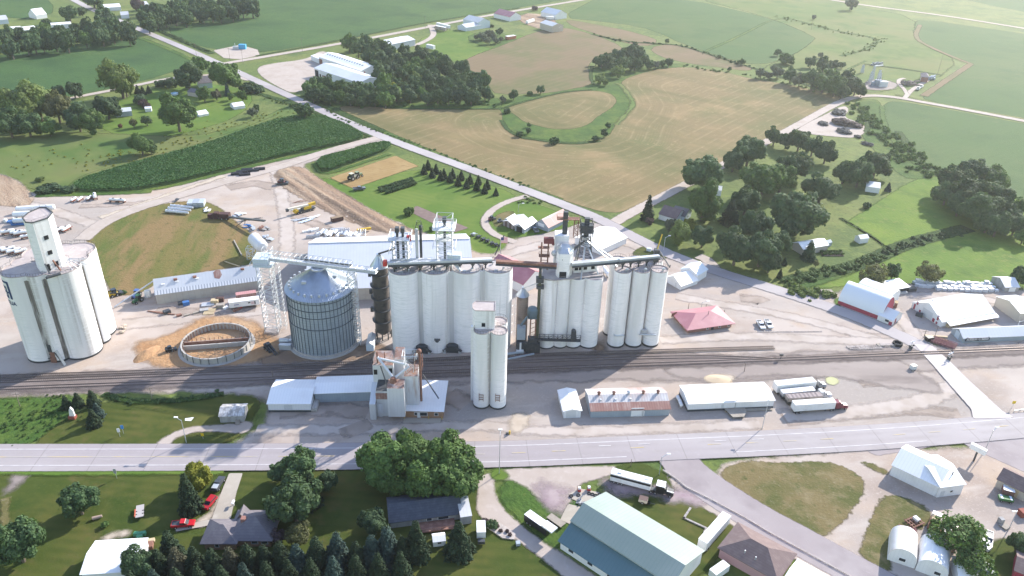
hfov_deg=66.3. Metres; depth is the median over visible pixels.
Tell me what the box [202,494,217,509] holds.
suv
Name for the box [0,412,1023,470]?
highway
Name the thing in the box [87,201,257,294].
rough grass
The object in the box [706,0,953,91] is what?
pasture
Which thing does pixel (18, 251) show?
tank wagon
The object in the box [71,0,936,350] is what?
road
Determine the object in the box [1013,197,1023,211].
tree
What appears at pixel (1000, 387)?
gravel yard
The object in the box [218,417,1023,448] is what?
road marking
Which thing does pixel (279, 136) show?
corn crop
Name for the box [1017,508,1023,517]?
red machine
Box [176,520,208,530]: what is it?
driveway
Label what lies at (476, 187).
conifer
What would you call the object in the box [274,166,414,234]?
dirt bank
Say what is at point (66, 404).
conifer
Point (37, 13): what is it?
barn
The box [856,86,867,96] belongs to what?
tree
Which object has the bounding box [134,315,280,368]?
orange dirt
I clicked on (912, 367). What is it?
utility box
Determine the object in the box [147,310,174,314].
beam row
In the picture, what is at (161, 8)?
tree
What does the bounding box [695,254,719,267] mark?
lane
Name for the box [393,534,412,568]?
conifer
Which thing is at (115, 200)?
tank wagon
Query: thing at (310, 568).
conifer
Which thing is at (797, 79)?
tree
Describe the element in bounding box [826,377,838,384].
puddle
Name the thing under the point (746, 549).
house
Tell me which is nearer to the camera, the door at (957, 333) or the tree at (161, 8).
the door at (957, 333)
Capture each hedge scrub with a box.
[779,253,887,283]
[783,280,837,301]
[882,226,969,254]
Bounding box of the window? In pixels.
[438,516,448,519]
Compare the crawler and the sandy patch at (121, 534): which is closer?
the sandy patch at (121, 534)
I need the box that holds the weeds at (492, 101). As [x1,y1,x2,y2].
[307,98,501,107]
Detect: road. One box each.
[70,74,247,98]
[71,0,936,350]
[223,0,582,63]
[610,94,1023,224]
[833,0,1023,28]
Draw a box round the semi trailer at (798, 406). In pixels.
[791,398,836,413]
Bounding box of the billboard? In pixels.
[969,442,987,460]
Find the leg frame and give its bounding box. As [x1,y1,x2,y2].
[538,237,556,269]
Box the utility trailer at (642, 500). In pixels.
[638,495,652,504]
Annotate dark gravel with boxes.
[0,343,1023,394]
[665,360,940,392]
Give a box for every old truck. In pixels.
[927,510,941,528]
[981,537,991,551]
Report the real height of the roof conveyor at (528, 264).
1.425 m
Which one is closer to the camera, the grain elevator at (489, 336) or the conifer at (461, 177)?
the grain elevator at (489, 336)
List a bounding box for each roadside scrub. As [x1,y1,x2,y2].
[156,29,209,51]
[255,92,366,137]
[319,104,529,185]
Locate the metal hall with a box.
[558,492,704,575]
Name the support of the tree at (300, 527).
on the lawn at (64, 547)
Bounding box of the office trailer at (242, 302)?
[229,296,259,309]
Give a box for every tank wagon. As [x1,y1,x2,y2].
[0,228,14,235]
[0,246,14,253]
[6,247,19,255]
[13,230,26,236]
[14,248,26,254]
[20,234,27,239]
[61,225,72,232]
[107,198,117,202]
[117,198,125,202]
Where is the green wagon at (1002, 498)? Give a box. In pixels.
[998,494,1013,503]
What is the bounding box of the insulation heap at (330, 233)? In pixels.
[316,228,361,236]
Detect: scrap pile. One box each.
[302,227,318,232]
[576,495,584,504]
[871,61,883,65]
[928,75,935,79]
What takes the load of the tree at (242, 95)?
on the mown lawn at (220, 110)
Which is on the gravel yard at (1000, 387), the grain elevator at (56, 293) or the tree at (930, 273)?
the grain elevator at (56, 293)
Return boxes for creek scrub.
[775,15,887,55]
[845,101,940,177]
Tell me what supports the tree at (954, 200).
on the meadow
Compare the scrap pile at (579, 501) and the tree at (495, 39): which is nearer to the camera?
the scrap pile at (579, 501)
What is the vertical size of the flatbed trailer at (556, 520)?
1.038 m
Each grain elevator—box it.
[0,206,116,362]
[369,347,438,419]
[388,257,512,353]
[471,301,507,409]
[530,211,603,348]
[603,253,668,347]
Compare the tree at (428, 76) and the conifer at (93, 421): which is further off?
the tree at (428, 76)
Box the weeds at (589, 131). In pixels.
[496,64,686,141]
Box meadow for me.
[809,177,1023,287]
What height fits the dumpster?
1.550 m
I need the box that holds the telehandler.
[263,341,277,355]
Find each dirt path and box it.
[5,474,26,490]
[157,421,252,443]
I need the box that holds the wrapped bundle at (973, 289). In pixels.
[970,287,976,291]
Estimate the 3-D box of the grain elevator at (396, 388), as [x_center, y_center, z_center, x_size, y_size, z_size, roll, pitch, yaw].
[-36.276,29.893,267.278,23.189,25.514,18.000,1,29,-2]
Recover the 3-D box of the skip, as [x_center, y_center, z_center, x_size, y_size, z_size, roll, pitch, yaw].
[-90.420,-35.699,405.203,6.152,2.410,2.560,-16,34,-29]
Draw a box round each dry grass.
[493,211,513,226]
[721,460,863,535]
[859,495,930,570]
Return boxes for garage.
[79,538,148,575]
[187,88,197,96]
[200,519,237,549]
[716,186,721,195]
[785,559,827,575]
[792,238,828,254]
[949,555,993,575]
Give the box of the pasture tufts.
[11,104,296,174]
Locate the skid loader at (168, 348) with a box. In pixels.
[165,345,176,352]
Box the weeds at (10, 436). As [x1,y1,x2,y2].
[0,397,73,443]
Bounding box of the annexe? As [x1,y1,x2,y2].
[877,307,903,324]
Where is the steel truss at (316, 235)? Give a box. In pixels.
[306,234,319,237]
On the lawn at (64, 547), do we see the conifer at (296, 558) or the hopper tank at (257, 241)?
the conifer at (296, 558)
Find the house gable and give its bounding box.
[237,505,249,517]
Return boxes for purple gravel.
[536,483,570,511]
[603,479,704,505]
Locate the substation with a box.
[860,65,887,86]
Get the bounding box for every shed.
[116,107,132,116]
[145,106,151,111]
[153,266,261,303]
[197,109,208,116]
[230,101,244,109]
[266,379,319,411]
[311,54,322,62]
[313,375,373,401]
[366,332,375,350]
[432,532,445,546]
[458,496,471,523]
[493,254,538,291]
[503,214,527,228]
[514,216,536,232]
[540,20,562,31]
[585,387,670,417]
[667,270,698,289]
[681,261,707,281]
[708,560,729,575]
[854,234,868,243]
[887,525,917,567]
[911,293,998,326]
[915,534,950,575]
[951,325,1023,342]
[991,276,1019,291]
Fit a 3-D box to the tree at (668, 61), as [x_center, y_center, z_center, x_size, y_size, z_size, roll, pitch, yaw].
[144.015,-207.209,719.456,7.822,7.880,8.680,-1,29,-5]
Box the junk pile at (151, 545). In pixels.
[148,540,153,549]
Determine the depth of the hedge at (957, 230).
392.93 m
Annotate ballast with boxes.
[0,346,1023,393]
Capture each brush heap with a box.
[818,120,828,125]
[831,108,846,115]
[832,117,864,127]
[836,127,852,134]
[861,141,873,145]
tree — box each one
[0,24,15,37]
[0,32,12,43]
[0,38,20,59]
[0,82,41,113]
[0,103,20,137]
[0,514,46,566]
[11,109,41,136]
[13,27,23,34]
[16,30,31,40]
[17,78,53,121]
[19,35,34,55]
[21,29,41,53]
[37,22,50,34]
[37,116,61,135]
[39,26,51,38]
[41,38,50,52]
[41,89,70,122]
[46,30,58,51]
[50,24,65,31]
[51,85,65,94]
[56,30,75,52]
[56,481,100,518]
[58,5,77,21]
[62,101,91,131]
[64,81,83,97]
[65,28,79,44]
[68,23,79,30]
[72,108,104,135]
[77,7,86,16]
[78,31,93,47]
[79,16,90,29]
[80,26,88,32]
[83,0,103,7]
[87,20,103,42]
[90,25,110,46]
[92,95,122,119]
[93,14,107,23]
[94,3,115,18]
[94,57,139,98]
[98,13,112,19]
[100,20,114,31]
[106,17,120,23]
[108,30,120,43]
[114,24,127,40]
[115,81,134,96]
[118,18,136,28]
[119,24,136,45]
[119,543,151,575]
[125,132,152,154]
[129,119,136,127]
[130,0,144,10]
[136,8,148,22]
[139,12,157,33]
[139,115,152,125]
[140,4,150,12]
[145,144,156,153]
[148,1,159,11]
[151,14,165,29]
[155,4,170,15]
[157,91,197,131]
[159,13,172,26]
[166,0,174,8]
[168,9,180,26]
[172,1,187,22]
[172,61,202,88]
[173,0,188,5]
[177,10,193,27]
[184,460,212,490]
[186,5,199,21]
[188,0,196,7]
[191,56,210,70]
[195,10,209,22]
[195,86,210,101]
[204,0,216,21]
[207,61,242,87]
[211,89,221,99]
[213,4,226,22]
[217,0,228,4]
[223,0,233,17]
[226,6,239,21]
[227,93,233,99]
[236,0,247,17]
[237,90,247,100]
[243,0,259,17]
[247,107,258,115]
[261,470,323,523]
[267,456,286,482]
[271,527,287,542]
[280,443,316,478]
[284,520,309,545]
[294,102,314,116]
[301,80,312,91]
[305,85,321,102]
[309,76,316,84]
[312,83,324,88]
[316,73,332,88]
[316,469,338,491]
[320,86,332,97]
[323,93,335,104]
[330,80,339,91]
[332,89,344,103]
[338,79,353,93]
[339,32,352,52]
[343,92,356,106]
[346,87,358,97]
[349,35,364,57]
[352,80,362,89]
[354,429,402,487]
[356,86,370,96]
[356,506,388,535]
[360,33,372,43]
[360,48,372,61]
[360,82,374,91]
[363,42,377,52]
[367,91,379,106]
[368,59,381,67]
[370,47,385,59]
[371,65,384,77]
[373,38,386,46]
[373,72,391,85]
[375,82,388,91]
[375,91,395,108]
[376,459,407,496]
[380,40,394,50]
[380,62,391,69]
[384,46,400,62]
[385,68,397,79]
[385,84,398,98]
[385,426,429,473]
[389,83,403,100]
[390,61,401,70]
[391,76,402,86]
[395,55,408,65]
[396,67,408,81]
[397,43,409,52]
[400,81,414,91]
[401,51,413,61]
[402,61,420,74]
[402,88,417,102]
[405,452,451,498]
[408,74,420,83]
[411,77,424,90]
[412,71,422,79]
[412,428,475,471]
[414,45,429,59]
[414,66,426,74]
[415,85,426,96]
[420,91,434,104]
[421,55,436,68]
[422,69,437,82]
[424,50,442,58]
[425,80,439,92]
[431,88,442,103]
[434,52,453,75]
[436,76,444,85]
[438,65,453,75]
[440,88,455,104]
[440,453,484,498]
[443,76,456,86]
[446,67,459,76]
[452,85,467,103]
[453,59,469,73]
[454,77,467,86]
[462,87,481,105]
[467,70,477,81]
[467,78,481,89]
[471,69,491,86]
[477,32,486,39]
[478,86,492,100]
[484,29,493,36]
[484,36,490,43]
[485,91,494,100]
[489,33,496,39]
[492,36,498,42]
[495,27,503,34]
[499,95,506,101]
[508,90,517,99]
[536,85,544,93]
[595,54,607,67]
[595,73,604,83]
[601,128,607,135]
[602,52,617,65]
[606,60,617,70]
[610,64,625,77]
[612,47,626,58]
[615,56,632,68]
[622,44,638,58]
[630,56,642,70]
[635,46,645,57]
[639,54,649,66]
[644,60,654,68]
[653,60,659,68]
[659,59,665,66]
[664,58,673,66]
[664,218,675,232]
[668,219,691,244]
[681,154,724,186]
[683,218,695,229]
[688,176,723,221]
[691,225,713,247]
[715,223,755,265]
[723,151,744,171]
[731,184,761,214]
[732,135,766,166]
[738,161,787,196]
[739,58,745,64]
[739,209,774,236]
[745,228,784,269]
[755,68,767,78]
[758,253,783,272]
[765,72,772,77]
[765,125,783,145]
[769,190,830,236]
[773,49,781,55]
[773,66,784,77]
[774,230,792,252]
[775,164,797,192]
[776,151,815,179]
[777,132,793,149]
[783,66,796,82]
[788,129,810,151]
[792,72,804,86]
[800,171,842,202]
[801,67,825,89]
[801,135,822,156]
[805,56,816,67]
[813,74,832,93]
[814,140,838,163]
[816,56,832,71]
[823,68,839,75]
[824,74,848,96]
[828,60,839,68]
[832,160,853,183]
[837,83,851,98]
[839,62,845,67]
[841,68,858,84]
[845,0,858,9]
[845,155,874,187]
[847,78,864,95]
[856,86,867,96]
[858,262,888,283]
[861,150,893,177]
[885,263,901,279]
[914,259,945,281]
[926,509,989,554]
[930,180,954,204]
[937,163,975,184]
[946,190,966,216]
[950,171,993,198]
[952,548,998,575]
[955,158,996,180]
[955,191,1006,222]
[973,216,988,232]
[981,211,1012,236]
[983,180,1016,202]
[985,163,1011,186]
[997,199,1022,215]
[1004,532,1023,552]
[1009,265,1023,284]
[1010,213,1023,235]
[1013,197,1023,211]
[1013,229,1023,244]
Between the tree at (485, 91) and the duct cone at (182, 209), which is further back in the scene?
the tree at (485, 91)
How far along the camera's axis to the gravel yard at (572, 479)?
236.67 m
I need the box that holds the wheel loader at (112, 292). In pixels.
[108,287,123,297]
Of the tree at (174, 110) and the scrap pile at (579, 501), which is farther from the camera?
the tree at (174, 110)
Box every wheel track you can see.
[0,252,14,268]
[25,202,97,225]
[79,201,143,207]
[120,303,279,329]
[156,305,255,315]
[226,180,280,189]
[254,419,761,437]
[270,170,295,258]
[279,402,368,418]
[291,214,343,236]
[340,418,372,437]
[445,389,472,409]
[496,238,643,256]
[659,332,908,346]
[675,292,880,337]
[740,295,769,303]
[780,381,956,422]
[780,406,961,425]
[844,333,891,338]
[859,381,882,386]
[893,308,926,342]
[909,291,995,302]
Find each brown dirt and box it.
[260,343,390,364]
[593,342,605,352]
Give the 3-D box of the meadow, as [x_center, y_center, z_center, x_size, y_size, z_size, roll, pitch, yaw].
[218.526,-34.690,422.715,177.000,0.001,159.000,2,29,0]
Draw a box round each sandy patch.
[104,530,128,539]
[509,413,529,432]
[707,374,734,381]
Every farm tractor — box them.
[131,289,141,298]
[131,293,143,304]
[347,172,358,180]
[355,171,362,178]
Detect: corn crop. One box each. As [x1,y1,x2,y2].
[73,114,363,189]
[316,140,391,168]
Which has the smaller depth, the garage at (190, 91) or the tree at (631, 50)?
the garage at (190, 91)
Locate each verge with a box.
[0,471,119,475]
[34,189,152,196]
[70,115,281,184]
[77,142,349,191]
[101,391,223,403]
[118,470,223,474]
[138,38,191,59]
[156,30,213,53]
[254,93,372,136]
[255,8,518,55]
[301,95,386,132]
[312,153,391,173]
[328,109,562,199]
[384,107,499,109]
[499,120,524,138]
[500,89,591,108]
[523,137,601,143]
[589,66,595,83]
[591,34,818,88]
[614,83,635,124]
[705,18,878,55]
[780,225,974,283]
[784,266,870,287]
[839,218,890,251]
[843,61,865,70]
[863,109,870,131]
[867,64,939,74]
[879,106,916,163]
[895,94,1023,118]
[895,131,933,171]
[914,25,972,63]
[921,63,973,96]
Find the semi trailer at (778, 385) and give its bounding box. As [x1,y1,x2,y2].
[772,377,816,394]
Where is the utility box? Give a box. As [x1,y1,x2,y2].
[909,363,917,371]
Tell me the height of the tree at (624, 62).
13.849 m
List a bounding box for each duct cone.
[176,210,188,213]
[178,207,190,210]
[181,205,193,208]
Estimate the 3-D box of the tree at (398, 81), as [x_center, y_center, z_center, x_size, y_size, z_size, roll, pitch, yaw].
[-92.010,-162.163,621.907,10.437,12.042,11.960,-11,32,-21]
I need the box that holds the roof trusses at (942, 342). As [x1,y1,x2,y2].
[930,335,957,348]
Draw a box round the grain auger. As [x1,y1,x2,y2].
[114,281,152,307]
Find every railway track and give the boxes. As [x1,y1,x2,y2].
[0,346,773,377]
[0,347,1023,389]
[0,355,774,382]
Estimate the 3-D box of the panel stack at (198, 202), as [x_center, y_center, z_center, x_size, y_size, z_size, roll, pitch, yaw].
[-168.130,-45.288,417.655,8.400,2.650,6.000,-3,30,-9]
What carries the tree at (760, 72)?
on the ground at (850, 200)
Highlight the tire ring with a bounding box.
[892,340,902,346]
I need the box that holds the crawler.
[276,178,288,184]
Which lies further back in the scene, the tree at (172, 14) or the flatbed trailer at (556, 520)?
the tree at (172, 14)
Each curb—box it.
[664,470,851,575]
[757,331,818,331]
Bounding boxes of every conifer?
[60,395,72,411]
[72,393,84,409]
[85,390,101,409]
[85,409,103,430]
[92,402,106,417]
[124,570,133,575]
[134,85,139,93]
[139,86,146,95]
[146,85,151,93]
[147,569,159,575]
[150,548,168,575]
[159,530,187,558]
[166,546,186,575]
[169,567,183,575]
[176,472,204,518]
[183,545,204,575]
[192,564,205,575]
[202,548,221,575]
[214,563,229,575]
[221,546,238,575]
[224,83,229,96]
[236,543,257,575]
[236,562,253,575]
[254,543,275,575]
[257,560,276,575]
[271,541,290,575]
[280,558,300,575]
[287,543,307,575]
[302,557,322,575]
[304,536,327,575]
[306,473,324,513]
[324,556,345,575]
[325,531,349,571]
[344,540,368,574]
[346,554,367,575]
[362,535,382,572]
[367,552,390,575]
[376,525,397,571]
[389,551,413,575]
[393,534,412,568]
[405,520,432,566]
[420,164,427,174]
[425,160,430,170]
[429,167,435,178]
[434,164,439,174]
[437,170,444,180]
[441,521,477,565]
[442,168,447,178]
[446,172,453,182]
[451,168,455,178]
[454,175,461,186]
[459,170,464,180]
[463,178,469,189]
[468,174,473,184]
[473,180,480,190]
[475,175,481,185]
[481,183,487,194]
[485,179,490,189]
[492,188,498,195]
[639,195,654,221]
[717,199,739,227]
[776,268,782,278]
[781,257,787,266]
[799,240,817,262]
[884,182,891,192]
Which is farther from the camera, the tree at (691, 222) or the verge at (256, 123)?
the verge at (256, 123)
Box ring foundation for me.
[178,322,254,366]
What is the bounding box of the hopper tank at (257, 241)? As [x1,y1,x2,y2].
[245,233,267,259]
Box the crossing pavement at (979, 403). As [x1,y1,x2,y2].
[915,344,1012,418]
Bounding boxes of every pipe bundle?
[239,172,249,175]
[248,168,258,171]
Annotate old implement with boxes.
[904,515,924,528]
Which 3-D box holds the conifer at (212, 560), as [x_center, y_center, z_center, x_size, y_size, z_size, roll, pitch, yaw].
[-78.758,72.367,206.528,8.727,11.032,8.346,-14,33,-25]
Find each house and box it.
[120,11,128,18]
[197,75,212,87]
[232,510,279,546]
[386,493,462,533]
[658,205,683,220]
[717,522,796,575]
[865,181,880,192]
[920,73,928,81]
[1012,550,1023,575]
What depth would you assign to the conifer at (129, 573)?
196.00 m
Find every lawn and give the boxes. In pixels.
[0,469,561,575]
[37,394,260,443]
[100,83,251,135]
[172,434,227,443]
[322,170,514,253]
[418,30,523,60]
[488,201,577,236]
[490,469,508,479]
[609,463,733,575]
[633,247,665,259]
[861,462,887,473]
[978,538,1015,575]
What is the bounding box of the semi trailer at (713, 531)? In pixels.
[697,511,730,551]
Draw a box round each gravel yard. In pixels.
[0,139,1023,443]
[214,45,259,58]
[258,51,326,91]
[476,466,615,575]
[520,13,555,27]
[670,477,831,575]
[718,446,1023,575]
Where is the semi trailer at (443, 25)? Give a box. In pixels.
[436,22,450,28]
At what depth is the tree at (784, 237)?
378.46 m
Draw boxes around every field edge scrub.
[593,33,754,67]
[593,64,814,91]
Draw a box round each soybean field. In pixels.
[0,0,52,18]
[0,37,189,96]
[169,0,558,51]
[568,0,814,63]
[884,101,1023,198]
[915,20,1023,117]
[969,0,1023,11]
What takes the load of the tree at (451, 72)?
on the ground at (850, 200)
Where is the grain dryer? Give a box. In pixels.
[507,306,539,359]
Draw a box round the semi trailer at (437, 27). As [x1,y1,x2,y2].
[435,25,446,30]
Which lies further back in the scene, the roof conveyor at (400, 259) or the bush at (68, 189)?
the bush at (68, 189)
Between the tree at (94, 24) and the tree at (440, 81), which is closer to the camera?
the tree at (440, 81)
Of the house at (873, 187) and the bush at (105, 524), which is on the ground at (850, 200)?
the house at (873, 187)
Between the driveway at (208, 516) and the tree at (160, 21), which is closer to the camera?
the driveway at (208, 516)
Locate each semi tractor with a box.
[649,480,673,497]
[815,378,826,389]
[817,388,831,397]
[830,398,847,410]
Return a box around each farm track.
[0,496,10,525]
[74,136,380,239]
[98,175,225,218]
[414,25,435,45]
[481,195,528,243]
[897,78,908,93]
[903,80,929,97]
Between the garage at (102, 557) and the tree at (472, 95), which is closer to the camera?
the garage at (102, 557)
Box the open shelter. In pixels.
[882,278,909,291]
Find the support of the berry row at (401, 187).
on the mown lawn at (470, 207)
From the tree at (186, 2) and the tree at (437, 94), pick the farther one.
the tree at (186, 2)
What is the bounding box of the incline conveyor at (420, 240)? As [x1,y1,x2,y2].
[414,220,423,257]
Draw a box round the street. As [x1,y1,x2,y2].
[660,459,895,575]
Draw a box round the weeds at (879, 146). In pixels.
[856,99,925,178]
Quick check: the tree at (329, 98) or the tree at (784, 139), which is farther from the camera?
the tree at (329, 98)
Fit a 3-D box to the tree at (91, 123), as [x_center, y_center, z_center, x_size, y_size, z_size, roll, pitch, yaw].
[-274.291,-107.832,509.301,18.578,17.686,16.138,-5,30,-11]
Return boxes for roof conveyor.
[383,257,491,270]
[390,257,435,268]
[496,259,556,268]
[571,257,619,267]
[619,254,660,268]
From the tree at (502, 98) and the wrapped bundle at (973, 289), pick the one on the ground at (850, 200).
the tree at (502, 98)
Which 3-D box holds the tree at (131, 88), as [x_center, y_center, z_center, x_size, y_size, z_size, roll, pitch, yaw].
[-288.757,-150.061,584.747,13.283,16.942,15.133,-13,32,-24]
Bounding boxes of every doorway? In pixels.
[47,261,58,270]
[559,272,565,277]
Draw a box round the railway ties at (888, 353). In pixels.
[0,347,1023,390]
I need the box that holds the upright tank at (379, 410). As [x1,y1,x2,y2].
[376,403,382,416]
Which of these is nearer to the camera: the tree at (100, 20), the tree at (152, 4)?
the tree at (100, 20)
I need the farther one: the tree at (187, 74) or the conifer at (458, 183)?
the tree at (187, 74)
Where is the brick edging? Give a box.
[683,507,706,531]
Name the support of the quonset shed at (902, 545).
on the ground at (850, 200)
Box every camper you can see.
[476,520,485,543]
[546,16,553,19]
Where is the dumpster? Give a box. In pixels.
[915,311,922,317]
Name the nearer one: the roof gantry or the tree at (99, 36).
the roof gantry
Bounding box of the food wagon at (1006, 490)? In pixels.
[1001,484,1014,496]
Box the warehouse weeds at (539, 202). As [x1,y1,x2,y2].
[518,196,542,203]
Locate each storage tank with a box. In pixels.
[9,218,23,225]
[12,211,27,217]
[15,204,54,210]
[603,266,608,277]
[678,399,682,407]
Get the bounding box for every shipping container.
[235,290,255,297]
[505,35,515,39]
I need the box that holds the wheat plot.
[331,156,416,187]
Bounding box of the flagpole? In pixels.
[500,237,507,253]
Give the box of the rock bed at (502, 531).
[487,523,515,539]
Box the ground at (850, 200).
[0,0,1023,575]
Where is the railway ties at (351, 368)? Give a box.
[0,355,776,383]
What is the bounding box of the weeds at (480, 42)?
[468,32,516,47]
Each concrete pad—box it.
[403,418,440,422]
[561,504,579,523]
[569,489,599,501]
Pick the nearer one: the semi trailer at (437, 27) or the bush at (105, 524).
the bush at (105, 524)
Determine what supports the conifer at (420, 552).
on the lawn at (64, 547)
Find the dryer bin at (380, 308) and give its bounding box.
[368,253,391,340]
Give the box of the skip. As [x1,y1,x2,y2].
[330,215,343,222]
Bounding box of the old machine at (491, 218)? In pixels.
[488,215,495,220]
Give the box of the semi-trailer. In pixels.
[610,468,652,490]
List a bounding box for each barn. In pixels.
[0,15,8,23]
[23,25,34,30]
[28,8,47,18]
[50,22,70,28]
[103,3,120,10]
[384,36,414,49]
[458,22,480,30]
[463,15,489,28]
[494,9,520,20]
[535,209,568,231]
[541,7,566,19]
[557,387,581,417]
[838,281,894,318]
[859,278,900,300]
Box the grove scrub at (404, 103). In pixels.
[303,97,497,107]
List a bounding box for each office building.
[404,380,447,418]
[671,305,734,332]
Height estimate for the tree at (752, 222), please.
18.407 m
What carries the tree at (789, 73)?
on the pasture
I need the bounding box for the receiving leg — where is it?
[46,344,65,365]
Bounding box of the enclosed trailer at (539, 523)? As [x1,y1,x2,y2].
[524,510,557,535]
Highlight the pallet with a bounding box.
[998,522,1010,530]
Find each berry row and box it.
[377,177,412,189]
[379,179,414,191]
[385,181,416,193]
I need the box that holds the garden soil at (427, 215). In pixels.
[414,206,467,231]
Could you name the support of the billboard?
on the gravel yard at (977, 499)
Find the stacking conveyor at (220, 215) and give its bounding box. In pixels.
[207,211,265,225]
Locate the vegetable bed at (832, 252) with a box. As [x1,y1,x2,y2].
[820,249,844,255]
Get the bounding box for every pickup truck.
[170,518,195,528]
[210,476,225,491]
[353,186,365,190]
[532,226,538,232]
[756,320,765,328]
[763,319,773,327]
[986,530,993,546]
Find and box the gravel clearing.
[798,106,864,137]
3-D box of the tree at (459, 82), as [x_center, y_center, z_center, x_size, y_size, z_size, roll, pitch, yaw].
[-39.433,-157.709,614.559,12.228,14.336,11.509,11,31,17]
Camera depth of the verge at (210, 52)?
750.86 m
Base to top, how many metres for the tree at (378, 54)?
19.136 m
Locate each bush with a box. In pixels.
[33,182,61,193]
[34,176,44,181]
[39,19,51,24]
[59,184,77,193]
[100,521,108,527]
[133,94,146,103]
[137,99,147,106]
[154,80,164,86]
[163,77,177,87]
[238,81,258,93]
[254,85,264,92]
[403,207,413,215]
[486,519,497,529]
[503,108,510,113]
[515,131,523,137]
[549,136,559,144]
[591,135,599,140]
[645,217,653,224]
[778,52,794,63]
[863,202,871,208]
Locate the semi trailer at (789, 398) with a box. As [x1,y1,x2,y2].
[785,392,822,405]
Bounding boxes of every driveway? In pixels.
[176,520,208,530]
[197,496,219,521]
[212,473,241,518]
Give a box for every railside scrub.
[0,394,86,445]
[105,389,221,404]
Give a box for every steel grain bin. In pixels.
[279,267,360,359]
[511,287,531,343]
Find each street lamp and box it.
[174,416,193,442]
[498,429,501,473]
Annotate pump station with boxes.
[233,43,246,48]
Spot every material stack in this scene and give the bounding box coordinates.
[162,308,170,314]
[182,300,189,305]
[200,307,208,312]
[201,302,213,306]
[210,298,218,303]
[216,296,223,301]
[216,303,224,308]
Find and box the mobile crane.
[285,201,315,214]
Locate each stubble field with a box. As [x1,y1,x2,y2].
[340,67,840,211]
[464,28,621,93]
[509,91,616,128]
[567,20,656,45]
[651,45,751,69]
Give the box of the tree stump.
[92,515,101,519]
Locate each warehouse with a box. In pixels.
[306,234,471,299]
[314,63,376,87]
[319,52,373,74]
[574,226,627,254]
[679,382,775,418]
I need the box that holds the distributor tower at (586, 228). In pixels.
[562,217,616,279]
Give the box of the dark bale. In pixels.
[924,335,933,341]
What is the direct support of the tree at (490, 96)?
on the weeds at (492, 101)
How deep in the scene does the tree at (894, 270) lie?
360.80 m
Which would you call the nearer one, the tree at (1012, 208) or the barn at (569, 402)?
the barn at (569, 402)
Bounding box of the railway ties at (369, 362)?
[0,345,774,378]
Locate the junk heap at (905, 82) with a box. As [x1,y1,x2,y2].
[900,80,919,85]
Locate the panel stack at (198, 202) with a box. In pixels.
[187,198,205,206]
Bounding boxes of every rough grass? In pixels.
[0,107,296,188]
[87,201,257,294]
[498,480,580,548]
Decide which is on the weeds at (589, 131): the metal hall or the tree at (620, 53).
the tree at (620, 53)
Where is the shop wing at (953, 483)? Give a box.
[925,454,966,497]
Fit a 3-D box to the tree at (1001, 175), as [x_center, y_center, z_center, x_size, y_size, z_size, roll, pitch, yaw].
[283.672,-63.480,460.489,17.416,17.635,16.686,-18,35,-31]
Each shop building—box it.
[889,444,949,495]
[994,295,1023,321]
[995,467,1023,501]
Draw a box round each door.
[284,405,292,409]
[516,226,521,232]
[566,411,575,417]
[631,408,643,415]
[723,401,734,407]
[922,307,932,319]
[954,330,959,338]
[1009,486,1018,497]
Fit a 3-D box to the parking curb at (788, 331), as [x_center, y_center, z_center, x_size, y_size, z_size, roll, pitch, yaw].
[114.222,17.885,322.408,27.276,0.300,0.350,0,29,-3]
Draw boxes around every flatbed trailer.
[134,504,143,517]
[546,513,565,527]
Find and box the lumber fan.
[202,308,215,314]
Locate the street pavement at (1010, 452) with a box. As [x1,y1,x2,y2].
[867,438,1023,471]
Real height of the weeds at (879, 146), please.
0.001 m
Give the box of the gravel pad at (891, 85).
[865,79,896,89]
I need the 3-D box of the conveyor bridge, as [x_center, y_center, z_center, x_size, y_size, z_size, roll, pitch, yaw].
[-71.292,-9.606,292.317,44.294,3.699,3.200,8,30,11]
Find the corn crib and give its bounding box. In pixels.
[218,403,247,424]
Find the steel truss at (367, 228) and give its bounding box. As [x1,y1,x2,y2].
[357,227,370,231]
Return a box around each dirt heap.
[133,345,159,362]
[704,374,733,383]
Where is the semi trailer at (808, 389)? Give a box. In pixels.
[779,386,815,400]
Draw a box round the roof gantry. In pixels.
[653,234,670,267]
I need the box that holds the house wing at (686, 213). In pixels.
[674,205,691,220]
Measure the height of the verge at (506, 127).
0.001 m
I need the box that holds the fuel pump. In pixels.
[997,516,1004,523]
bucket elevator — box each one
[378,226,412,270]
[432,212,461,270]
[523,268,543,337]
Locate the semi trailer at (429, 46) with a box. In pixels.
[426,44,434,48]
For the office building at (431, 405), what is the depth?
269.44 m
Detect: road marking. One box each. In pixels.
[0,456,626,465]
[101,456,239,456]
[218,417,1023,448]
[516,425,1008,452]
[741,441,920,451]
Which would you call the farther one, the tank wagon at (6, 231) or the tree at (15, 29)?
the tree at (15, 29)
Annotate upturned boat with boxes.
[68,407,76,419]
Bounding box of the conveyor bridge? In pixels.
[264,250,377,273]
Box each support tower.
[249,246,287,333]
[347,271,361,344]
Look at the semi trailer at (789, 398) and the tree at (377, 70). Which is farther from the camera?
the tree at (377, 70)
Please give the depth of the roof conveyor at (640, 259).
295.32 m
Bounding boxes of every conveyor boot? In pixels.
[412,344,431,354]
[443,343,461,353]
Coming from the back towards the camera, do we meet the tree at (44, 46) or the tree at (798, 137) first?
the tree at (44, 46)
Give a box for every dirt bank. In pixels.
[0,175,33,206]
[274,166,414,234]
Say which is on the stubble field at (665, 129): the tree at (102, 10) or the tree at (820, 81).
the tree at (820, 81)
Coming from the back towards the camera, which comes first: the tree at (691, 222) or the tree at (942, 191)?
the tree at (942, 191)

